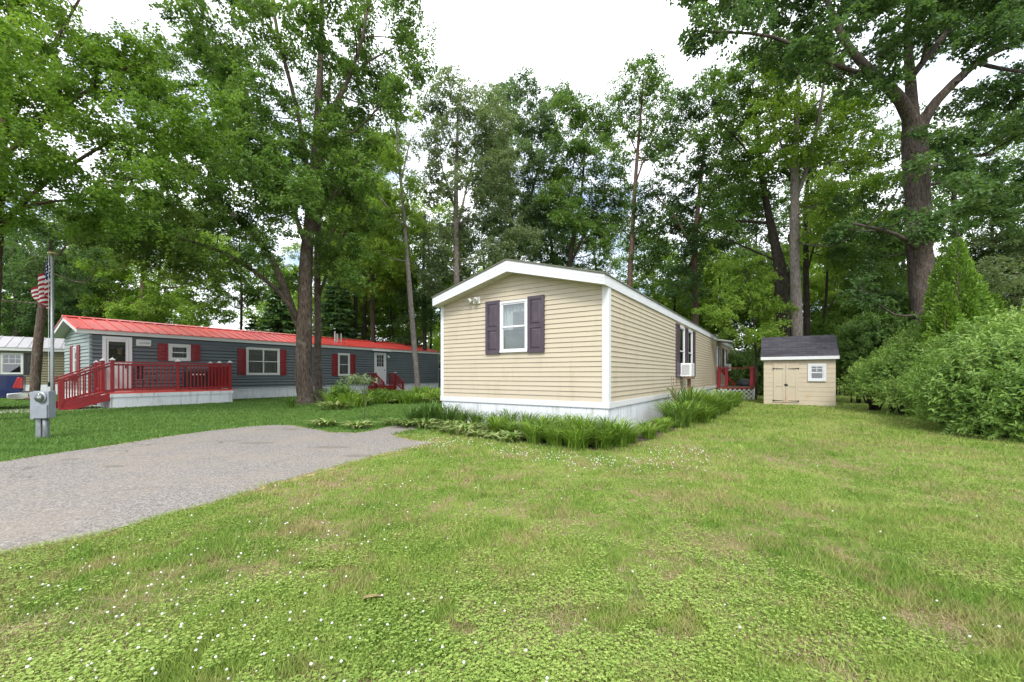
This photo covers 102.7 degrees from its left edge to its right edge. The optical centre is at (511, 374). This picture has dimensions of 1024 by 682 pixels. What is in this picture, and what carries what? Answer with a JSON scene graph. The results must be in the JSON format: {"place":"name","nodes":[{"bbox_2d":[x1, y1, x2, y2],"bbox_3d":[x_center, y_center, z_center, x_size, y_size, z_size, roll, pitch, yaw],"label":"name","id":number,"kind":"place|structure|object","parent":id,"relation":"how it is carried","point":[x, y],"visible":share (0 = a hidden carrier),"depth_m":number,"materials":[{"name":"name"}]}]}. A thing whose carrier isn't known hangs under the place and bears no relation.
{"place":"outdoors","nodes":[
{"label":"outdoors","id":0,"kind":"place"},
{"bbox_2d":[0,420,436,556],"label":"driveway","id":1,"kind":"structure","parent":0,"point":[56,496],"depth_m":4.98,"materials":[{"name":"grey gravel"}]},
{"bbox_2d":[0,383,1023,681],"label":"lawn","id":2,"kind":"structure","parent":0,"point":[536,493],"depth_m":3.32,"materials":[{"name":"plant"}]},
{"bbox_2d":[0,375,30,398],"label":"pickup truck","id":3,"kind":"object","parent":2,"relation":"on","point":[12,386],"visible":1,"depth_m":13.85,"materials":[{"name":"blue paint"}]},
{"bbox_2d":[0,336,64,394],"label":"mobile home","id":4,"kind":"object","parent":2,"relation":"on","point":[15,355],"visible":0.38,"depth_m":24.02,"materials":[{"name":"beige plastic"}]},
{"bbox_2d":[0,353,22,373],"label":"window","id":5,"kind":"structure","parent":4,"relation":"in","point":[1,354],"depth_m":23.18,"materials":[{"name":"white glass"}]},
{"bbox_2d":[30,391,55,437],"bbox_3d":[-8.867,0.770,7.687,0.333,0.921,0.261,0,0,-7],"label":"electric meter","id":6,"kind":"object","parent":2,"relation":"on","point":[42,408],"visible":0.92,"depth_m":7.68,"materials":[{"name":"grey metal"}]},
{"bbox_2d":[47,252,56,390],"bbox_3d":[-13.486,-1.195,12.000,0.200,4.790,0.195,0,0,0],"label":"flagpole","id":7,"kind":"object","parent":2,"relation":"on","point":[51,382],"visible":0.86,"depth_m":11.97,"materials":[{"name":"metal"}]},
{"bbox_2d":[31,261,49,309],"bbox_3d":[-13.762,-2.620,11.960,0.300,1.440,0.389,0,0,36],"label":"flag","id":8,"kind":"object","parent":7,"relation":"hanging from","point":[40,293],"visible":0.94,"depth_m":11.94,"materials":[{"name":"multicoloured fabric"}]},
{"bbox_2d":[0,216,120,338],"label":"woodland tree","id":9,"kind":"object","parent":2,"relation":"on","point":[18,328],"visible":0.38,"depth_m":33.10,"materials":[{"name":"green plant"}]},
{"bbox_2d":[1,196,124,391],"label":"leaning tree","id":10,"kind":"object","parent":2,"relation":"on","point":[38,344],"visible":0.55,"depth_m":19.90,"materials":[{"name":"green plant"}]},
{"bbox_2d":[35,248,147,338],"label":"woodland tree","id":11,"kind":"object","parent":2,"relation":"on","point":[119,282],"visible":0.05,"depth_m":36.72,"materials":[{"name":"green plant"}]},
{"bbox_2d":[0,0,244,327],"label":"maple tree","id":12,"kind":"object","parent":2,"relation":"on","point":[56,96],"visible":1,"depth_m":10.23,"materials":[{"name":"green plant"}]},
{"bbox_2d":[54,358,233,409],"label":"red deck","id":13,"kind":"structure","parent":2,"relation":"on","point":[219,375],"depth_m":15.49,"materials":[{"name":"wood"}]},
{"bbox_2d":[184,367,208,388],"bbox_3d":[-13.869,0.128,17.975,0.577,1.017,0.780,0,0,33],"label":"gas grill","id":14,"kind":"object","parent":13,"relation":"on","point":[192,376],"visible":0.5,"depth_m":17.75,"materials":[{"name":"black metal"}]},
{"bbox_2d":[65,210,251,326],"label":"woodland tree","id":15,"kind":"object","parent":2,"relation":"on","point":[147,287],"visible":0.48,"depth_m":32.36,"materials":[{"name":"green plant"}]},
{"bbox_2d":[37,0,438,403],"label":"maple tree","id":16,"kind":"object","parent":2,"relation":"on","point":[282,190],"visible":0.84,"depth_m":15.37,"materials":[{"name":"green plant"}]},
{"bbox_2d":[192,211,289,329],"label":"understory tree","id":17,"kind":"object","parent":2,"relation":"on","point":[253,294],"visible":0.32,"depth_m":37.03,"materials":[{"name":"green plant"}]},
{"bbox_2d":[54,315,439,405],"bbox_3d":[-12.647,-0.750,24.757,4.330,3.900,19.870,0,0,33],"label":"mobile home","id":18,"kind":"object","parent":2,"relation":"on","point":[263,364],"visible":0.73,"depth_m":20.17,"materials":[{"name":"plastic"}]},
{"bbox_2d":[102,336,131,389],"bbox_3d":[-15.799,-0.459,16.383,0.110,2.118,0.877,0,0,33],"label":"door","id":19,"kind":"structure","parent":18,"relation":"in","point":[105,339],"depth_m":16.38,"materials":[{"name":"white wood"}]},
{"bbox_2d":[168,344,190,360],"bbox_3d":[-14.752,-0.974,18.127,0.181,0.743,0.809,0,0,33],"label":"window","id":20,"kind":"structure","parent":18,"relation":"in","point":[182,352],"depth_m":18.13,"materials":[{"name":"white glass"}]},
{"bbox_2d":[246,347,279,374],"bbox_3d":[-12.840,-0.672,21.084,0.181,1.399,1.640,0,0,33],"label":"window","id":21,"kind":"structure","parent":18,"relation":"in","point":[259,361],"depth_m":21.10,"materials":[{"name":"white glass"}]},
{"bbox_2d":[338,353,349,375],"bbox_3d":[-10.307,-0.611,25.003,0.181,1.384,0.825,0,0,33],"label":"window","id":22,"kind":"structure","parent":18,"relation":"in","point":[343,358],"depth_m":25.08,"materials":[{"name":"white glass"}]},
{"bbox_2d":[374,352,385,383],"bbox_3d":[-8.762,-0.409,27.248,0.110,2.097,0.956,0,0,33],"label":"door","id":23,"kind":"structure","parent":18,"relation":"in","point":[381,371],"depth_m":27.33,"materials":[{"name":"white metal"}]},
{"bbox_2d":[258,277,295,333],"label":"spruce tree","id":24,"kind":"object","parent":2,"relation":"on","point":[278,326],"visible":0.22,"depth_m":33.59,"materials":[{"name":"green plant"}]},
{"bbox_2d":[280,233,366,333],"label":"understory tree","id":25,"kind":"object","parent":2,"relation":"on","point":[293,247],"visible":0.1,"depth_m":36.22,"materials":[{"name":"green plant"}]},
{"bbox_2d":[314,400,356,409],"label":"perennial","id":26,"kind":"object","parent":2,"relation":"on","point":[330,405],"visible":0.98,"depth_m":13.91,"materials":[{"name":"green plant"}]},
{"bbox_2d":[312,268,361,339],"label":"spruce tree","id":27,"kind":"object","parent":2,"relation":"on","point":[345,329],"visible":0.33,"depth_m":31.65,"materials":[{"name":"green plant"}]},
{"bbox_2d":[324,381,358,404],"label":"garden bush","id":28,"kind":"object","parent":2,"relation":"on","point":[335,390],"visible":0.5,"depth_m":15.38,"materials":[{"name":"green plant"}]},
{"bbox_2d":[301,64,393,400],"bbox_3d":[-7.825,-6.392,17.768,4.593,15.498,4.229,0,0,0],"label":"maple tree","id":29,"kind":"object","parent":2,"relation":"on","point":[347,274],"visible":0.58,"depth_m":17.86,"materials":[{"name":"green plant"}]},
{"bbox_2d":[320,390,375,407],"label":"perennial","id":30,"kind":"object","parent":2,"relation":"on","point":[353,399],"visible":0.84,"depth_m":14.89,"materials":[{"name":"green plant"}]},
{"bbox_2d":[342,419,375,428],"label":"hosta","id":31,"kind":"object","parent":2,"relation":"on","point":[362,424],"visible":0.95,"depth_m":9.04,"materials":[{"name":"green plant"}]},
{"bbox_2d":[337,373,380,419],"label":"sapling","id":32,"kind":"object","parent":2,"relation":"on","point":[358,379],"visible":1,"depth_m":10.53,"materials":[{"name":"green plant"}]},
{"bbox_2d":[321,129,396,337],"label":"woodland tree","id":33,"kind":"object","parent":2,"relation":"on","point":[356,302],"visible":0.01,"depth_m":32.89,"materials":[{"name":"green plant"}]},
{"bbox_2d":[308,127,411,339],"bbox_3d":[-12.506,-9.899,34.254,8.292,22.608,5.233,0,0,-21],"label":"woodland tree","id":34,"kind":"object","parent":2,"relation":"on","point":[364,319],"visible":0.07,"depth_m":33.94,"materials":[{"name":"green plant"}]},
{"bbox_2d":[295,245,429,341],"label":"woodland tree","id":35,"kind":"object","parent":2,"relation":"on","point":[405,312],"visible":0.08,"depth_m":39.01,"materials":[{"name":"green plant"}]},
{"bbox_2d":[322,146,418,342],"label":"yellow green tree","id":36,"kind":"object","parent":2,"relation":"on","point":[395,274],"visible":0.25,"depth_m":28.87,"materials":[{"name":"green plant"}]},
{"bbox_2d":[368,372,403,390],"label":"red steps","id":37,"kind":"structure","parent":2,"relation":"on","point":[390,387],"depth_m":26.92,"materials":[{"name":"paint"}]},
{"bbox_2d":[345,273,435,343],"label":"understory tree","id":38,"kind":"object","parent":2,"relation":"on","point":[389,301],"visible":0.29,"depth_m":35.68,"materials":[{"name":"green plant"}]},
{"bbox_2d":[370,388,410,401],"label":"garden bush","id":39,"kind":"object","parent":2,"relation":"on","point":[385,392],"visible":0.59,"depth_m":17.36,"materials":[{"name":"green plant"}]},
{"bbox_2d":[348,98,436,388],"bbox_3d":[-6.785,-6.877,22.953,5.127,16.487,4.082,0,0,-13],"label":"slim tree","id":40,"kind":"object","parent":2,"relation":"on","point":[404,212],"visible":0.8,"depth_m":22.89,"materials":[{"name":"green plant"}]},
{"bbox_2d":[385,216,453,353],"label":"woodland tree","id":41,"kind":"object","parent":2,"relation":"on","point":[424,303],"visible":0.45,"depth_m":30.74,"materials":[{"name":"green plant"}]},
{"bbox_2d":[408,386,441,402],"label":"garden bush","id":42,"kind":"object","parent":2,"relation":"on","point":[417,390],"visible":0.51,"depth_m":18.08,"materials":[{"name":"green plant"}]},
{"bbox_2d":[388,193,474,348],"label":"understory tree","id":43,"kind":"object","parent":2,"relation":"on","point":[440,209],"visible":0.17,"depth_m":35.48,"materials":[{"name":"green plant"}]},
{"bbox_2d":[396,63,545,301],"bbox_3d":[-2.752,-9.108,27.105,8.318,21.199,7.354,0,0,-32],"label":"silver maple tree","id":44,"kind":"object","parent":2,"relation":"on","point":[499,156],"visible":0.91,"depth_m":26.11,"materials":[{"name":"green plant"}]},
{"bbox_2d":[445,207,515,275],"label":"understory tree","id":45,"kind":"object","parent":2,"relation":"on","point":[502,252],"visible":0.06,"depth_m":39.52,"materials":[{"name":"green plant"}]},
{"bbox_2d":[0,427,1023,681],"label":"clover","id":46,"kind":"object","parent":2,"relation":"on","point":[426,677],"depth_m":1.87,"materials":[{"name":"green plant"}]},
{"bbox_2d":[0,413,1023,681],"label":"thatch","id":47,"kind":"object","parent":2,"relation":"on","point":[230,577],"visible":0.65,"depth_m":2.06,"materials":[{"name":"plant"}]},
{"bbox_2d":[0,253,1023,383],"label":"treeline","id":48,"kind":"object","parent":2,"relation":"on","point":[436,342],"visible":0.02,"depth_m":51.19,"materials":[{"name":"green plant"}]},
{"bbox_2d":[470,66,574,260],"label":"oak tree","id":49,"kind":"object","parent":2,"relation":"on","point":[529,207],"visible":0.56,"depth_m":32.19,"materials":[{"name":"green plant"}]},
{"bbox_2d":[498,171,586,265],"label":"oak tree","id":50,"kind":"object","parent":2,"relation":"on","point":[552,260],"visible":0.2,"depth_m":37.25,"materials":[{"name":"green plant"}]},
{"bbox_2d":[431,258,733,427],"bbox_3d":[6.474,-0.672,18.261,5.210,3.745,22.820,0,0,34],"label":"mobile home","id":51,"kind":"object","parent":2,"relation":"on","point":[534,337],"visible":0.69,"depth_m":9.22,"materials":[{"name":"beige plastic"}]},
{"bbox_2d":[499,299,526,352],"bbox_3d":[0.069,-1.085,9.242,0.742,1.170,0.181,0,0,34],"label":"window","id":52,"kind":"structure","parent":51,"relation":"in","point":[513,313],"depth_m":9.29,"materials":[{"name":"white glass"}]},
{"bbox_2d":[547,206,628,280],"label":"understory tree","id":53,"kind":"object","parent":2,"relation":"on","point":[593,262],"visible":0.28,"depth_m":39.60,"materials":[{"name":"green plant"}]},
{"bbox_2d":[534,87,646,266],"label":"oak tree","id":54,"kind":"object","parent":2,"relation":"on","point":[598,224],"visible":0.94,"depth_m":29.87,"materials":[{"name":"green plant"}]},
{"bbox_2d":[437,399,743,448],"bbox_3d":[5.403,1.194,13.171,17.246,0.001,5.577,0,0,-38],"label":"flower bed","id":55,"kind":"object","parent":2,"relation":"on","point":[639,438],"visible":0.1,"depth_m":7.53,"materials":[{"name":"brown soil"}]},
{"bbox_2d":[399,403,430,420],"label":"iris","id":56,"kind":"object","parent":55,"relation":"on","point":[412,414],"visible":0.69,"depth_m":9.86,"materials":[{"name":"green plant"}]},
{"bbox_2d":[400,417,440,428],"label":"hosta","id":57,"kind":"object","parent":55,"relation":"on","point":[424,423],"visible":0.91,"depth_m":9.14,"materials":[{"name":"green plant"}]},
{"bbox_2d":[414,399,449,421],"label":"iris","id":58,"kind":"object","parent":55,"relation":"on","point":[426,411],"visible":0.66,"depth_m":9.72,"materials":[{"name":"green plant"}]},
{"bbox_2d":[429,402,466,422],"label":"iris","id":59,"kind":"object","parent":55,"relation":"on","point":[444,416],"visible":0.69,"depth_m":9.55,"materials":[{"name":"green plant"}]},
{"bbox_2d":[440,423,485,433],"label":"hosta","id":60,"kind":"object","parent":55,"relation":"on","point":[457,429],"visible":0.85,"depth_m":8.25,"materials":[{"name":"green plant"}]},
{"bbox_2d":[478,414,515,432],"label":"daylily","id":61,"kind":"object","parent":55,"relation":"on","point":[492,426],"visible":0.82,"depth_m":8.24,"materials":[{"name":"green plant"}]},
{"bbox_2d":[486,429,529,442],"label":"hosta","id":62,"kind":"object","parent":55,"relation":"on","point":[507,436],"visible":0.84,"depth_m":7.31,"materials":[{"name":"green plant"}]},
{"bbox_2d":[513,420,556,443],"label":"daylily","id":63,"kind":"object","parent":55,"relation":"on","point":[535,438],"visible":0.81,"depth_m":7.04,"materials":[{"name":"green plant"}]},
{"bbox_2d":[516,413,577,440],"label":"daylily","id":64,"kind":"object","parent":55,"relation":"on","point":[543,421],"visible":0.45,"depth_m":7.47,"materials":[{"name":"green plant"}]},
{"bbox_2d":[530,423,581,446],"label":"daylily","id":65,"kind":"object","parent":55,"relation":"on","point":[553,440],"visible":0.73,"depth_m":6.75,"materials":[{"name":"green plant"}]},
{"bbox_2d":[541,423,614,449],"bbox_3d":[1.015,1.006,6.594,1.311,0.380,1.249,0,0,-23],"label":"daylily","id":66,"kind":"object","parent":55,"relation":"on","point":[575,438],"visible":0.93,"depth_m":6.49,"materials":[{"name":"green plant"}]},
{"bbox_2d":[544,412,614,445],"bbox_3d":[1.205,0.927,7.010,1.272,0.535,1.402,0,0,-28],"label":"daylily","id":67,"kind":"object","parent":55,"relation":"on","point":[581,422],"visible":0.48,"depth_m":6.93,"materials":[{"name":"green plant"}]},
{"bbox_2d":[573,424,629,449],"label":"daylily","id":68,"kind":"object","parent":55,"relation":"on","point":[604,442],"visible":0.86,"depth_m":6.55,"materials":[{"name":"green plant"}]},
{"bbox_2d":[587,415,648,447],"bbox_3d":[1.786,0.958,6.854,1.127,0.474,1.241,0,0,-18],"label":"daylily","id":69,"kind":"object","parent":55,"relation":"on","point":[620,441],"visible":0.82,"depth_m":6.76,"materials":[{"name":"green plant"}]},
{"bbox_2d":[632,421,668,438],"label":"daylily","id":70,"kind":"object","parent":55,"relation":"on","point":[648,434],"visible":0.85,"depth_m":7.60,"materials":[{"name":"green plant"}]},
{"bbox_2d":[651,399,713,427],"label":"daylily","id":71,"kind":"object","parent":55,"relation":"on","point":[679,412],"visible":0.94,"depth_m":9.14,"materials":[{"name":"green plant"}]},
{"bbox_2d":[662,384,730,408],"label":"daylily","id":72,"kind":"object","parent":55,"relation":"on","point":[689,396],"visible":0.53,"depth_m":10.48,"materials":[{"name":"green plant"}]},
{"bbox_2d":[667,387,735,413],"bbox_3d":[5.091,0.769,11.053,2.036,0.843,2.158,0,0,15],"label":"daylily","id":73,"kind":"object","parent":55,"relation":"on","point":[710,396],"visible":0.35,"depth_m":10.81,"materials":[{"name":"green plant"}]},
{"bbox_2d":[607,229,688,313],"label":"understory tree","id":74,"kind":"object","parent":2,"relation":"on","point":[635,274],"visible":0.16,"depth_m":35.56,"materials":[{"name":"green plant"}]},
{"bbox_2d":[604,48,701,286],"bbox_3d":[9.823,-10.298,27.142,7.226,23.576,5.591,0,0,0],"label":"tall tree","id":75,"kind":"object","parent":2,"relation":"on","point":[653,77],"visible":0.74,"depth_m":26.96,"materials":[{"name":"green plant"}]},
{"bbox_2d":[632,269,738,340],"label":"woodland tree","id":76,"kind":"object","parent":2,"relation":"on","point":[650,292],"visible":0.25,"depth_m":31.57,"materials":[{"name":"green plant"}]},
{"bbox_2d":[622,66,765,324],"bbox_3d":[11.824,-8.257,25.465,9.070,19.286,5.392,0,0,0],"label":"oak tree","id":77,"kind":"object","parent":2,"relation":"on","point":[694,237],"visible":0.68,"depth_m":24.86,"materials":[{"name":"green plant"}]},
{"bbox_2d":[672,219,763,344],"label":"understory tree","id":78,"kind":"object","parent":2,"relation":"on","point":[722,255],"visible":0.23,"depth_m":32.48,"materials":[{"name":"green plant"}]},
{"bbox_2d":[717,366,754,398],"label":"side deck","id":79,"kind":"structure","parent":2,"relation":"on","point":[752,376],"depth_m":20.37,"materials":[{"name":"red wood"}]},
{"bbox_2d":[718,349,763,395],"bbox_3d":[14.380,-0.144,24.417,4.209,2.879,3.868,0,0,0],"label":"shrub","id":80,"kind":"object","parent":2,"relation":"on","point":[742,360],"visible":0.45,"depth_m":24.18,"materials":[{"name":"green plant"}]},
{"bbox_2d":[691,255,798,399],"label":"sapling","id":81,"kind":"object","parent":2,"relation":"on","point":[729,312],"visible":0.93,"depth_m":19.13,"materials":[{"name":"green plant"}]},
{"bbox_2d":[690,43,823,336],"bbox_3d":[12.710,-8.630,21.407,7.320,20.132,5.894,0,0,0],"label":"broken oak tree","id":82,"kind":"object","parent":2,"relation":"on","point":[752,199],"visible":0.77,"depth_m":21.20,"materials":[{"name":"green plant"}]},
{"bbox_2d":[716,201,802,358],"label":"understory tree","id":83,"kind":"object","parent":2,"relation":"on","point":[756,229],"visible":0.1,"depth_m":31.93,"materials":[{"name":"green plant"}]},
{"bbox_2d":[716,246,815,369],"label":"woodland tree","id":84,"kind":"object","parent":2,"relation":"on","point":[744,322],"visible":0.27,"depth_m":29.40,"materials":[{"name":"green plant"}]},
{"bbox_2d":[749,244,841,345],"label":"understory tree","id":85,"kind":"object","parent":2,"relation":"on","point":[810,269],"visible":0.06,"depth_m":30.63,"materials":[{"name":"green plant"}]},
{"bbox_2d":[761,335,839,405],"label":"garden shed","id":86,"kind":"structure","parent":2,"relation":"on","point":[799,370],"depth_m":16.15,"materials":[{"name":"beige wood"}]},
{"bbox_2d":[773,363,785,401],"bbox_3d":[10.722,0.320,16.431,0.436,1.560,0.046,0,0,33],"label":"door","id":87,"kind":"structure","parent":86,"relation":"in","point":[779,369],"depth_m":16.42,"materials":[{"name":"beige wood"}]},
{"bbox_2d":[786,363,798,402],"bbox_3d":[11.104,0.320,16.182,0.436,1.560,0.046,0,0,33],"label":"door","id":88,"kind":"structure","parent":86,"relation":"in","point":[791,368],"depth_m":16.19,"materials":[{"name":"beige wood"}]},
{"bbox_2d":[808,364,825,380],"bbox_3d":[11.750,-0.080,15.767,0.569,0.680,0.077,0,0,33],"label":"window","id":89,"kind":"structure","parent":86,"relation":"in","point":[810,366],"depth_m":15.75,"materials":[{"name":"white glass"}]},
{"bbox_2d":[739,40,904,335],"bbox_3d":[15.541,-7.547,20.005,12.043,17.805,5.272,0,0,-25],"label":"tall tree","id":90,"kind":"object","parent":2,"relation":"on","point":[795,160],"visible":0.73,"depth_m":19.12,"materials":[{"name":"green plant"}]},
{"bbox_2d":[773,148,877,252],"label":"understory tree","id":91,"kind":"object","parent":2,"relation":"on","point":[783,200],"visible":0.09,"depth_m":31.81,"materials":[{"name":"green plant"}]},
{"bbox_2d":[783,167,891,335],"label":"woodland tree","id":92,"kind":"object","parent":2,"relation":"on","point":[806,291],"visible":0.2,"depth_m":23.40,"materials":[{"name":"green plant"}]},
{"bbox_2d":[800,240,879,335],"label":"woodland tree","id":93,"kind":"object","parent":2,"relation":"on","point":[825,297],"visible":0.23,"depth_m":27.04,"materials":[{"name":"green plant"}]},
{"bbox_2d":[666,0,1023,331],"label":"maple tree","id":94,"kind":"object","parent":2,"relation":"on","point":[996,23],"visible":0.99,"depth_m":14.76,"materials":[{"name":"green plant"}]},
{"bbox_2d":[803,292,892,395],"bbox_3d":[19.761,-1.807,23.523,5.655,6.133,4.501,0,0,0],"label":"shrub","id":95,"kind":"object","parent":2,"relation":"on","point":[827,326],"visible":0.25,"depth_m":23.48,"materials":[{"name":"green plant"}]},
{"bbox_2d":[810,256,892,389],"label":"understory tree","id":96,"kind":"object","parent":2,"relation":"on","point":[819,278],"visible":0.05,"depth_m":28.64,"materials":[{"name":"green plant"}]},
{"bbox_2d":[815,203,907,396],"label":"leaning tree","id":97,"kind":"object","parent":2,"relation":"on","point":[887,280],"visible":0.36,"depth_m":20.62,"materials":[{"name":"green plant"}]},
{"bbox_2d":[830,294,940,403],"bbox_3d":[15.260,-1.035,16.610,5.125,4.593,3.723,0,0,0],"label":"shrub","id":98,"kind":"object","parent":2,"relation":"on","point":[872,331],"visible":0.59,"depth_m":16.20,"materials":[{"name":"green plant"}]},
{"bbox_2d":[837,321,947,416],"bbox_3d":[12.217,-0.257,12.756,3.256,3.046,4.063,0,0,32],"label":"shrub","id":99,"kind":"object","parent":2,"relation":"on","point":[893,365],"visible":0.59,"depth_m":12.56,"materials":[{"name":"green plant"}]},
{"bbox_2d":[814,77,1023,294],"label":"woodland tree","id":100,"kind":"object","parent":2,"relation":"on","point":[890,137],"visible":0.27,"depth_m":21.10,"materials":[{"name":"green plant"}]},
{"bbox_2d":[893,300,1023,440],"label":"shrub","id":101,"kind":"object","parent":2,"relation":"on","point":[974,374],"visible":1,"depth_m":8.06,"materials":[{"name":"green plant"}]},
{"bbox_2d":[909,236,1007,416],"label":"arborvitae","id":102,"kind":"object","parent":2,"relation":"on","point":[948,304],"visible":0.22,"depth_m":11.70,"materials":[{"name":"green plant"}]},
{"bbox_2d":[934,232,1004,294],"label":"understory tree","id":103,"kind":"object","parent":2,"relation":"on","point":[942,252],"visible":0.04,"depth_m":25.81,"materials":[{"name":"green plant"}]},
{"bbox_2d":[942,177,1023,301],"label":"understory tree","id":104,"kind":"object","parent":2,"relation":"on","point":[991,228],"visible":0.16,"depth_m":24.61,"materials":[{"name":"green plant"}]},
{"bbox_2d":[961,216,1023,313],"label":"woodland tree","id":105,"kind":"object","parent":2,"relation":"on","point":[1011,249],"visible":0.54,"depth_m":23.26,"materials":[{"name":"green plant"}]},
{"bbox_2d":[0,0,1023,349],"label":"sky","id":106,"kind":"structure","parent":0,"point":[585,43],"materials":[{"name":"white"}]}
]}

